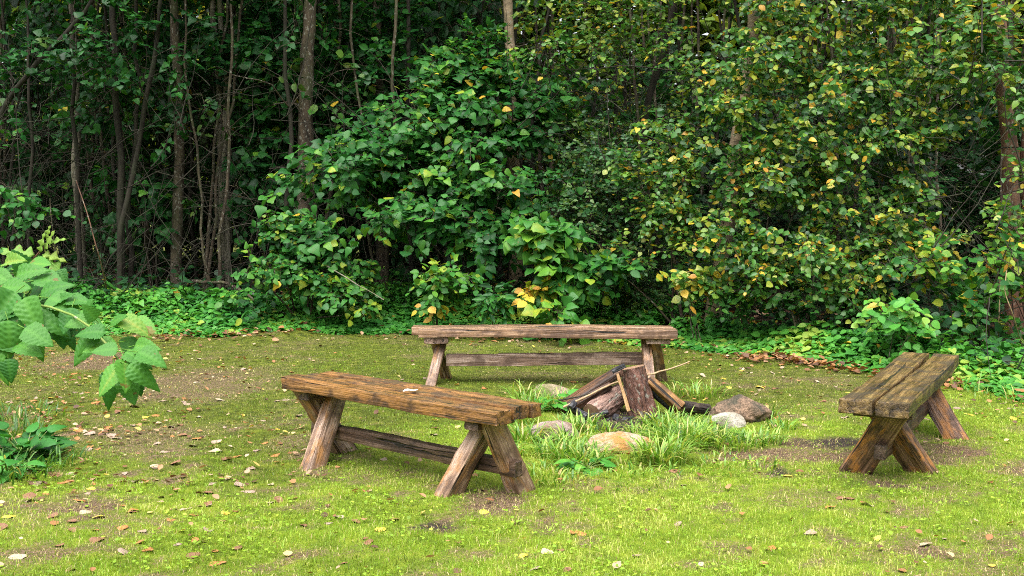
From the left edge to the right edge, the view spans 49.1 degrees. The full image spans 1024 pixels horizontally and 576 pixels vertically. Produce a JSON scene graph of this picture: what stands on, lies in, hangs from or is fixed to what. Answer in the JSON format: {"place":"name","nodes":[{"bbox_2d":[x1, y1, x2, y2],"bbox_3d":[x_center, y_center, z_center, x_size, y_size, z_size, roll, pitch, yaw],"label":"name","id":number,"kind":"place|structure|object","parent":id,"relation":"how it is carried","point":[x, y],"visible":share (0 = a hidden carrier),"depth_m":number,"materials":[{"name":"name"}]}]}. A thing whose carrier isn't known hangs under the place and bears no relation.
{"place":"outdoors","nodes":[
{"label":"outdoors","id":0,"kind":"place"},
{"bbox_2d":[0,208,1023,575],"bbox_3d":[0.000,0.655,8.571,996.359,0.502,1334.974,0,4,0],"label":"ground","id":1,"kind":"structure","parent":0,"point":[842,446],"depth_m":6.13,"materials":[{"name":"green plant"}]},
{"bbox_2d":[0,17,42,267],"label":"thin sapling","id":2,"kind":"object","parent":1,"relation":"on","point":[5,166],"visible":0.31,"depth_m":18.10,"materials":[{"name":"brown wood"}]},
{"bbox_2d":[0,456,52,483],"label":"broadleaf weed","id":3,"kind":"object","parent":1,"relation":"on","point":[30,464],"visible":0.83,"depth_m":6.19,"materials":[{"name":"green plant"}]},
{"bbox_2d":[0,0,62,276],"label":"thin sapling","id":4,"kind":"object","parent":1,"relation":"on","point":[13,80],"visible":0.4,"depth_m":17.57,"materials":[{"name":"green plant"}]},
{"bbox_2d":[0,225,66,277],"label":"oak seedling","id":5,"kind":"object","parent":1,"relation":"on","point":[28,252],"visible":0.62,"depth_m":3.50,"materials":[{"name":"green plant"}]},
{"bbox_2d":[0,0,68,258],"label":"thin sapling","id":6,"kind":"object","parent":1,"relation":"on","point":[27,9],"visible":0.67,"depth_m":15.05,"materials":[{"name":"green plant"}]},
{"bbox_2d":[0,421,77,468],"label":"broadleaf weed","id":7,"kind":"object","parent":1,"relation":"on","point":[46,443],"visible":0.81,"depth_m":6.67,"materials":[{"name":"green plant"}]},
{"bbox_2d":[0,0,106,266],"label":"shade bush","id":8,"kind":"object","parent":1,"relation":"on","point":[14,40],"visible":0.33,"depth_m":18.80,"materials":[{"name":"green plant"}]},
{"bbox_2d":[5,1,101,260],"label":"shade bush","id":9,"kind":"object","parent":1,"relation":"on","point":[24,162],"visible":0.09,"depth_m":21.11,"materials":[{"name":"green plant"}]},
{"bbox_2d":[20,0,118,266],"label":"thin sapling","id":10,"kind":"object","parent":1,"relation":"on","point":[33,16],"visible":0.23,"depth_m":17.66,"materials":[{"name":"green plant"}]},
{"bbox_2d":[25,0,126,282],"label":"tree","id":11,"kind":"object","parent":1,"relation":"on","point":[47,25],"visible":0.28,"depth_m":16.35,"materials":[{"name":"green plant"}]},
{"bbox_2d":[0,249,166,410],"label":"raspberry cane","id":12,"kind":"object","parent":1,"relation":"on","point":[46,311],"visible":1,"depth_m":2.92,"materials":[{"name":"green plant"}]},
{"bbox_2d":[30,0,161,304],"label":"tree","id":13,"kind":"object","parent":1,"relation":"on","point":[123,204],"visible":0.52,"depth_m":14.58,"materials":[{"name":"brown plant"}]},
{"bbox_2d":[47,1,152,283],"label":"thin sapling","id":14,"kind":"object","parent":1,"relation":"on","point":[79,241],"visible":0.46,"depth_m":15.05,"materials":[{"name":"brown plant"}]},
{"bbox_2d":[67,2,132,277],"bbox_3d":[-6.596,-4.136,17.461,2.319,8.174,2.401,1,4,42],"label":"thin sapling","id":15,"kind":"object","parent":1,"relation":"on","point":[88,164],"visible":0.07,"depth_m":17.66,"materials":[{"name":"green plant"}]},
{"bbox_2d":[35,3,169,253],"bbox_3d":[-5.697,-3.724,16.144,2.672,7.746,2.796,-1,4,-17],"label":"thin sapling","id":16,"kind":"object","parent":1,"relation":"on","point":[103,107],"visible":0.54,"depth_m":15.66,"materials":[{"name":"green plant"}]},
{"bbox_2d":[33,12,196,272],"bbox_3d":[-6.122,-2.028,17.622,2.070,4.414,2.674,1,4,10],"label":"shade bush","id":17,"kind":"object","parent":1,"relation":"on","point":[61,102],"visible":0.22,"depth_m":17.26,"materials":[{"name":"green plant"}]},
{"bbox_2d":[43,0,187,287],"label":"thin sapling","id":18,"kind":"object","parent":1,"relation":"on","point":[58,30],"visible":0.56,"depth_m":15.13,"materials":[{"name":"brown plant"}]},
{"bbox_2d":[69,0,171,282],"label":"thin sapling","id":19,"kind":"object","parent":1,"relation":"on","point":[133,201],"visible":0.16,"depth_m":16.89,"materials":[{"name":"green plant"}]},
{"bbox_2d":[49,0,214,263],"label":"shade bush","id":20,"kind":"object","parent":1,"relation":"on","point":[119,51],"visible":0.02,"depth_m":19.37,"materials":[{"name":"green plant"}]},
{"bbox_2d":[91,6,173,281],"bbox_3d":[-6.113,-4.431,17.115,2.530,8.918,2.619,-6,6,-15],"label":"thin sapling","id":21,"kind":"object","parent":1,"relation":"on","point":[121,15],"visible":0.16,"depth_m":17.15,"materials":[{"name":"green plant"}]},
{"bbox_2d":[69,61,200,287],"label":"hazel shrub","id":22,"kind":"object","parent":1,"relation":"on","point":[98,126],"visible":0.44,"depth_m":15.46,"materials":[{"name":"green plant"}]},
{"bbox_2d":[0,183,298,326],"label":"bush","id":23,"kind":"object","parent":1,"relation":"on","point":[245,306],"visible":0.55,"depth_m":13.26,"materials":[{"name":"green plant"}]},
{"bbox_2d":[0,0,329,162],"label":"tree","id":24,"kind":"object","parent":1,"relation":"on","point":[81,46],"visible":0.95,"depth_m":14.08,"materials":[{"name":"green plant"}]},
{"bbox_2d":[100,1,232,260],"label":"shade bush","id":25,"kind":"object","parent":1,"relation":"on","point":[103,38],"depth_m":21.45,"materials":[{"name":"green plant"}]},
{"bbox_2d":[124,0,215,277],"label":"thin sapling","id":26,"kind":"object","parent":1,"relation":"on","point":[190,196],"visible":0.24,"depth_m":17.02,"materials":[{"name":"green plant"}]},
{"bbox_2d":[130,0,246,299],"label":"tree","id":27,"kind":"object","parent":1,"relation":"on","point":[177,213],"visible":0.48,"depth_m":15.36,"materials":[{"name":"brown plant"}]},
{"bbox_2d":[104,0,291,272],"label":"shade bush","id":28,"kind":"object","parent":1,"relation":"on","point":[195,82],"visible":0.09,"depth_m":18.37,"materials":[{"name":"green plant"}]},
{"bbox_2d":[148,0,254,295],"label":"thin sapling","id":29,"kind":"object","parent":1,"relation":"on","point":[214,103],"visible":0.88,"depth_m":14.55,"materials":[{"name":"brown plant"}]},
{"bbox_2d":[153,0,260,289],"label":"tree","id":30,"kind":"object","parent":1,"relation":"on","point":[213,3],"visible":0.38,"depth_m":16.04,"materials":[{"name":"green plant"}]},
{"bbox_2d":[169,0,268,291],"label":"thin sapling","id":31,"kind":"object","parent":1,"relation":"on","point":[216,175],"visible":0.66,"depth_m":15.49,"materials":[{"name":"brown wood"}]},
{"bbox_2d":[183,0,358,266],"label":"shade bush","id":32,"kind":"object","parent":1,"relation":"on","point":[207,163],"visible":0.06,"depth_m":17.79,"materials":[{"name":"green plant"}]},
{"bbox_2d":[201,19,374,289],"bbox_3d":[-3.064,-1.827,15.845,2.586,3.967,1.898,0,4,0],"label":"hazel shrub","id":33,"kind":"object","parent":1,"relation":"on","point":[257,166],"visible":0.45,"depth_m":15.53,"materials":[{"name":"green plant"}]},
{"bbox_2d":[211,0,368,305],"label":"thin sapling","id":34,"kind":"object","parent":1,"relation":"on","point":[295,67],"visible":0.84,"depth_m":14.51,"materials":[{"name":"green plant"}]},
{"bbox_2d":[187,0,400,287],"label":"tree","id":35,"kind":"object","parent":1,"relation":"on","point":[305,105],"visible":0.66,"depth_m":15.19,"materials":[{"name":"green plant"}]},
{"bbox_2d":[230,208,384,326],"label":"hazel shrub","id":36,"kind":"object","parent":1,"relation":"on","point":[335,287],"visible":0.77,"depth_m":13.09,"materials":[{"name":"green plant"}]},
{"bbox_2d":[239,0,379,259],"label":"thin sapling","id":37,"kind":"object","parent":1,"relation":"on","point":[256,69],"visible":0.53,"depth_m":15.09,"materials":[{"name":"brown wood"}]},
{"bbox_2d":[259,0,373,249],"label":"thin sapling","id":38,"kind":"object","parent":1,"relation":"on","point":[360,35],"visible":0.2,"depth_m":15.92,"materials":[{"name":"green plant"}]},
{"bbox_2d":[312,0,411,285],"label":"thin sapling","id":39,"kind":"object","parent":1,"relation":"on","point":[367,77],"visible":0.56,"depth_m":14.93,"materials":[{"name":"brown plant"}]},
{"bbox_2d":[283,0,464,290],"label":"tree","id":40,"kind":"object","parent":1,"relation":"on","point":[379,16],"visible":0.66,"depth_m":15.43,"materials":[{"name":"green plant"}]},
{"bbox_2d":[296,0,479,284],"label":"shade bush","id":41,"kind":"object","parent":1,"relation":"on","point":[399,257],"visible":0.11,"depth_m":16.84,"materials":[{"name":"green plant"}]},
{"bbox_2d":[281,371,541,497],"bbox_3d":[-0.629,0.806,6.217,1.719,0.502,0.543,4,6,41],"label":"bench","id":42,"kind":"object","parent":1,"relation":"on","point":[323,397],"visible":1,"depth_m":6.05,"materials":[{"name":"brown wood"}]},
{"bbox_2d":[341,0,481,292],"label":"thin sapling","id":43,"kind":"object","parent":1,"relation":"on","point":[410,257],"visible":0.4,"depth_m":15.42,"materials":[{"name":"green plant"}]},
{"bbox_2d":[255,43,608,302],"bbox_3d":[-0.943,-1.357,13.795,4.205,3.465,2.810,0,4,0],"label":"hazel shrub","id":44,"kind":"object","parent":1,"relation":"on","point":[393,157],"visible":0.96,"depth_m":13.35,"materials":[{"name":"green plant"}]},
{"bbox_2d":[351,0,540,282],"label":"shade bush","id":45,"kind":"object","parent":1,"relation":"on","point":[476,6],"visible":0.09,"depth_m":16.83,"materials":[{"name":"green plant"}]},
{"bbox_2d":[405,252,486,324],"bbox_3d":[-0.720,0.080,12.610,0.903,0.969,0.849,0,4,0],"label":"hazel sapling","id":46,"kind":"object","parent":1,"relation":"on","point":[454,291],"visible":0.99,"depth_m":12.44,"materials":[{"name":"green plant"}]},
{"bbox_2d":[357,0,536,244],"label":"shade bush","id":47,"kind":"object","parent":1,"relation":"on","point":[457,15],"visible":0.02,"depth_m":19.01,"materials":[{"name":"green plant"}]},
{"bbox_2d":[469,280,523,324],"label":"rowan seedling","id":48,"kind":"object","parent":1,"relation":"on","point":[487,301],"visible":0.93,"depth_m":12.28,"materials":[{"name":"green plant"}]},
{"bbox_2d":[395,0,602,293],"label":"birch tree","id":49,"kind":"object","parent":1,"relation":"on","point":[473,42],"visible":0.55,"depth_m":14.22,"materials":[{"name":"green plant"}]},
{"bbox_2d":[0,0,1023,375],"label":"brushwood","id":50,"kind":"object","parent":1,"relation":"on","point":[162,242],"visible":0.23,"depth_m":14.23,"materials":[{"name":"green plant"}]},
{"bbox_2d":[0,370,1023,491],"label":"tall grass","id":51,"kind":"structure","parent":1,"relation":"on","point":[698,436],"depth_m":6.99,"materials":[{"name":"green plant"}]},
{"bbox_2d":[0,332,1023,575],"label":"clover","id":52,"kind":"object","parent":1,"relation":"on","point":[512,523],"visible":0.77,"depth_m":5.54,"materials":[{"name":"green plant"}]},
{"bbox_2d":[0,239,1023,371],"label":"undergrowth","id":53,"kind":"object","parent":1,"relation":"on","point":[124,284],"visible":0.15,"depth_m":14.26,"materials":[{"name":"green plant"}]},
{"bbox_2d":[0,261,1023,575],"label":"leaf litter","id":54,"kind":"object","parent":1,"relation":"on","point":[794,357],"visible":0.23,"depth_m":9.05,"materials":[{"name":"brown plant"}]},
{"bbox_2d":[2,0,1023,238],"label":"woods","id":55,"kind":"object","parent":1,"relation":"on","point":[711,18],"visible":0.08,"depth_m":29.92,"materials":[{"name":"green plant"}]},
{"bbox_2d":[21,266,1023,401],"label":"ground cover","id":56,"kind":"object","parent":1,"relation":"on","point":[197,311],"visible":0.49,"depth_m":12.85,"materials":[{"name":"green plant"}]},
{"bbox_2d":[511,276,560,323],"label":"hazel sapling","id":57,"kind":"object","parent":1,"relation":"on","point":[532,291],"visible":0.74,"depth_m":12.33,"materials":[{"name":"yellow plant"}]},
{"bbox_2d":[411,324,677,385],"bbox_3d":[0.263,0.577,9.539,2.242,0.508,0.631,0,4,1],"label":"bench","id":58,"kind":"object","parent":1,"relation":"on","point":[649,356],"visible":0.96,"depth_m":9.48,"materials":[{"name":"brown wood"}]},
{"bbox_2d":[500,0,594,284],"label":"thin sapling","id":59,"kind":"object","parent":1,"relation":"on","point":[572,102],"visible":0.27,"depth_m":15.23,"materials":[{"name":"green wood"}]},
{"bbox_2d":[497,7,597,283],"bbox_3d":[0.536,-4.424,16.843,3.256,8.936,3.113,-2,4,-21],"label":"thin sapling","id":60,"kind":"object","parent":1,"relation":"on","point":[588,88],"visible":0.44,"depth_m":16.79,"materials":[{"name":"green plant"}]},
{"bbox_2d":[484,0,613,214],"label":"thin sapling","id":61,"kind":"object","parent":1,"relation":"on","point":[541,186],"visible":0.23,"depth_m":17.37,"materials":[{"name":"green plant"}]},
{"bbox_2d":[531,420,578,441],"bbox_3d":[0.269,0.958,7.332,0.331,0.172,0.266,-4,8,-11],"label":"stone","id":62,"kind":"object","parent":1,"relation":"on","point":[567,426],"visible":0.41,"depth_m":7.28,"materials":[{"name":"grey stone"}]},
{"bbox_2d":[502,210,611,346],"bbox_3d":[0.515,-0.053,12.418,1.105,1.626,1.293,-2,5,-24],"label":"lime sapling","id":63,"kind":"object","parent":1,"relation":"on","point":[551,243],"visible":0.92,"depth_m":12.34,"materials":[{"name":"green plant"}]},
{"bbox_2d":[534,389,583,410],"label":"broadleaf weed","id":64,"kind":"object","parent":1,"relation":"on","point":[560,404],"visible":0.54,"depth_m":8.17,"materials":[{"name":"green plant"}]},
{"bbox_2d":[532,54,622,252],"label":"shade bush","id":65,"kind":"object","parent":1,"relation":"on","point":[580,104],"visible":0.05,"depth_m":23.22,"materials":[{"name":"green plant"}]},
{"bbox_2d":[553,456,615,475],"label":"broadleaf weed","id":66,"kind":"object","parent":1,"relation":"on","point":[607,462],"visible":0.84,"depth_m":6.35,"materials":[{"name":"green plant"}]},
{"bbox_2d":[558,366,620,412],"bbox_3d":[0.574,0.741,8.168,0.514,0.068,0.149,-33,18,-1],"label":"firewood slab","id":67,"kind":"object","parent":1,"relation":"on","point":[609,376],"depth_m":8.13,"materials":[{"name":"brown wood"}]},
{"bbox_2d":[583,383,624,418],"bbox_3d":[0.685,0.838,8.090,0.173,0.174,0.327,4,27,46],"label":"firewood log","id":68,"kind":"object","parent":1,"relation":"on","point":[611,401],"visible":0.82,"depth_m":8.02,"materials":[{"name":"brown wood"}]},
{"bbox_2d":[524,110,696,317],"bbox_3d":[1.186,-0.787,13.415,2.121,2.636,1.850,0,4,0],"label":"thorn bush","id":69,"kind":"object","parent":1,"relation":"on","point":[589,172],"visible":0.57,"depth_m":13.22,"materials":[{"name":"green plant"}]},
{"bbox_2d":[572,0,650,247],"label":"thin sapling","id":70,"kind":"object","parent":1,"relation":"on","point":[594,106],"visible":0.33,"depth_m":18.44,"materials":[{"name":"green plant"}]},
{"bbox_2d":[581,249,644,316],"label":"hazel sapling","id":71,"kind":"object","parent":1,"relation":"on","point":[614,266],"visible":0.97,"depth_m":12.29,"materials":[{"name":"green plant"}]},
{"bbox_2d":[498,0,733,311],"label":"birch tree","id":72,"kind":"object","parent":1,"relation":"on","point":[665,33],"visible":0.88,"depth_m":13.54,"materials":[{"name":"green plant"}]},
{"bbox_2d":[556,1,682,253],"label":"thin sapling","id":73,"kind":"object","parent":1,"relation":"on","point":[598,84],"visible":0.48,"depth_m":17.49,"materials":[{"name":"green plant"}]},
{"bbox_2d":[584,431,655,453],"bbox_3d":[0.672,0.977,6.901,0.460,0.172,0.277,-3,10,-3],"label":"stone","id":74,"kind":"object","parent":1,"relation":"on","point":[608,437],"visible":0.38,"depth_m":6.83,"materials":[{"name":"beige stone"}]},
{"bbox_2d":[583,0,659,252],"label":"thin sapling","id":75,"kind":"object","parent":1,"relation":"on","point":[600,111],"visible":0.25,"depth_m":19.39,"materials":[{"name":"green plant"}]},
{"bbox_2d":[560,24,714,252],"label":"shade bush","id":76,"kind":"object","parent":1,"relation":"on","point":[661,76],"visible":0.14,"depth_m":22.45,"materials":[{"name":"green plant"}]},
{"bbox_2d":[620,364,657,417],"bbox_3d":[0.910,0.754,8.040,0.212,0.384,0.216,-12,0,21],"label":"firewood log","id":77,"kind":"object","parent":1,"relation":"on","point":[639,393],"visible":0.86,"depth_m":7.96,"materials":[{"name":"brown wood"}]},
{"bbox_2d":[595,1,704,289],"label":"thin sapling","id":78,"kind":"object","parent":1,"relation":"on","point":[621,97],"visible":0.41,"depth_m":15.34,"materials":[{"name":"green wood"}]},
{"bbox_2d":[583,139,724,326],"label":"bush","id":79,"kind":"object","parent":1,"relation":"on","point":[656,220],"visible":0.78,"depth_m":12.37,"materials":[{"name":"green plant"}]},
{"bbox_2d":[648,376,684,411],"bbox_3d":[1.094,0.757,8.034,0.310,0.081,0.120,41,-17,5],"label":"split log","id":80,"kind":"object","parent":1,"relation":"on","point":[666,395],"visible":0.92,"depth_m":7.99,"materials":[{"name":"brown wood"}]},
{"bbox_2d":[621,0,728,272],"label":"thin sapling","id":81,"kind":"object","parent":1,"relation":"on","point":[681,48],"visible":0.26,"depth_m":17.16,"materials":[{"name":"brown plant"}]},
{"bbox_2d":[656,265,721,342],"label":"hazel sapling","id":82,"kind":"object","parent":1,"relation":"on","point":[693,286],"visible":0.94,"depth_m":11.74,"materials":[{"name":"green plant"}]},
{"bbox_2d":[599,79,783,279],"bbox_3d":[2.925,-1.635,17.863,2.964,3.418,2.295,-3,5,-32],"label":"shade bush","id":83,"kind":"object","parent":1,"relation":"on","point":[668,98],"visible":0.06,"depth_m":17.47,"materials":[{"name":"green plant"}]},
{"bbox_2d":[678,401,711,413],"bbox_3d":[1.319,0.868,8.081,0.251,0.100,0.100,7,1,-24],"label":"charred log","id":84,"kind":"object","parent":1,"relation":"on","point":[698,408],"visible":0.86,"depth_m":8.05,"materials":[{"name":"black wood"}]},
{"bbox_2d":[649,40,758,260],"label":"shade bush","id":85,"kind":"object","parent":1,"relation":"on","point":[707,49],"visible":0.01,"depth_m":20.70,"materials":[{"name":"green plant"}]},
{"bbox_2d":[658,0,751,265],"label":"thin sapling","id":86,"kind":"object","parent":1,"relation":"on","point":[721,134],"visible":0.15,"depth_m":15.79,"materials":[{"name":"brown wood"}]},
{"bbox_2d":[708,412,745,428],"bbox_3d":[1.471,0.930,7.702,0.243,0.158,0.209,-2,5,-29],"label":"stone","id":87,"kind":"object","parent":1,"relation":"on","point":[739,421],"visible":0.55,"depth_m":7.65,"materials":[{"name":"grey stone"}]},
{"bbox_2d":[657,61,813,285],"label":"shade bush","id":88,"kind":"object","parent":1,"relation":"on","point":[728,140],"visible":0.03,"depth_m":16.85,"materials":[{"name":"green plant"}]},
{"bbox_2d":[674,0,800,218],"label":"thin sapling","id":89,"kind":"object","parent":1,"relation":"on","point":[723,54],"visible":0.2,"depth_m":15.68,"materials":[{"name":"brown wood"}]},
{"bbox_2d":[707,394,773,422],"bbox_3d":[1.613,0.894,7.949,0.474,0.292,0.367,1,6,-6],"label":"boulder","id":90,"kind":"object","parent":1,"relation":"on","point":[749,410],"visible":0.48,"depth_m":7.81,"materials":[{"name":"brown stone"}]},
{"bbox_2d":[650,67,938,315],"bbox_3d":[3.581,-1.242,14.641,3.725,3.466,2.063,0,4,0],"label":"bush","id":91,"kind":"object","parent":1,"relation":"on","point":[703,198],"visible":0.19,"depth_m":14.47,"materials":[{"name":"green plant"}]},
{"bbox_2d":[698,229,903,343],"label":"bush","id":92,"kind":"object","parent":1,"relation":"on","point":[841,301],"visible":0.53,"depth_m":11.50,"materials":[{"name":"green plant"}]},
{"bbox_2d":[630,0,985,332],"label":"birch tree","id":93,"kind":"object","parent":1,"relation":"on","point":[801,193],"visible":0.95,"depth_m":11.68,"materials":[{"name":"green plant"}]},
{"bbox_2d":[789,0,889,240],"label":"thin sapling","id":94,"kind":"object","parent":1,"relation":"on","point":[832,56],"visible":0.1,"depth_m":15.25,"materials":[{"name":"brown wood"}]},
{"bbox_2d":[789,92,934,277],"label":"shade bush","id":95,"kind":"object","parent":1,"relation":"on","point":[876,182],"visible":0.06,"depth_m":17.37,"materials":[{"name":"green plant"}]},
{"bbox_2d":[768,51,966,272],"bbox_3d":[6.241,-1.941,19.171,3.649,4.088,3.270,-2,5,-30],"label":"shade bush","id":96,"kind":"object","parent":1,"relation":"on","point":[940,175],"visible":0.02,"depth_m":18.63,"materials":[{"name":"green plant"}]},
{"bbox_2d":[851,292,939,361],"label":"bramble","id":97,"kind":"object","parent":1,"relation":"on","point":[888,321],"visible":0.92,"depth_m":10.13,"materials":[{"name":"green plant"}]},
{"bbox_2d":[838,352,969,474],"bbox_3d":[2.373,0.767,6.770,0.632,0.517,2.168,2,5,28],"label":"bench","id":98,"kind":"object","parent":1,"relation":"on","point":[898,399],"visible":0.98,"depth_m":6.22,"materials":[{"name":"brown wood"}]},
{"bbox_2d":[821,132,1021,347],"bbox_3d":[4.255,-0.526,12.087,1.859,2.649,2.391,0,4,0],"label":"bush","id":99,"kind":"object","parent":1,"relation":"on","point":[925,303],"visible":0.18,"depth_m":12.13,"materials":[{"name":"green plant"}]},
{"bbox_2d":[870,18,987,296],"bbox_3d":[5.626,-4.541,15.599,3.416,9.578,2.712,-3,-1,-2],"label":"thin sapling","id":100,"kind":"object","parent":1,"relation":"on","point":[974,85],"visible":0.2,"depth_m":15.54,"materials":[{"name":"green plant"}]},
{"bbox_2d":[866,64,995,269],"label":"shade bush","id":101,"kind":"object","parent":1,"relation":"on","point":[973,115],"visible":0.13,"depth_m":18.51,"materials":[{"name":"green plant"}]},
{"bbox_2d":[880,4,996,229],"bbox_3d":[6.308,-3.947,16.390,3.000,8.115,2.812,3,5,36],"label":"thin sapling","id":102,"kind":"object","parent":1,"relation":"on","point":[984,122],"visible":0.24,"depth_m":15.86,"materials":[{"name":"green plant"}]},
{"bbox_2d":[875,217,1023,358],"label":"bush","id":103,"kind":"object","parent":1,"relation":"on","point":[966,304],"visible":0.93,"depth_m":10.47,"materials":[{"name":"green plant"}]},
{"bbox_2d":[900,0,1023,346],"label":"tree","id":104,"kind":"object","parent":1,"relation":"on","point":[996,27],"visible":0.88,"depth_m":11.03,"materials":[{"name":"green plant"}]},
{"bbox_2d":[929,113,1019,282],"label":"shade bush","id":105,"kind":"object","parent":1,"relation":"on","point":[984,183],"visible":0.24,"depth_m":17.52,"materials":[{"name":"green plant"}]},
{"bbox_2d":[934,57,1023,245],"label":"shade bush","id":106,"kind":"object","parent":1,"relation":"on","point":[982,102],"visible":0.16,"depth_m":19.34,"materials":[{"name":"green plant"}]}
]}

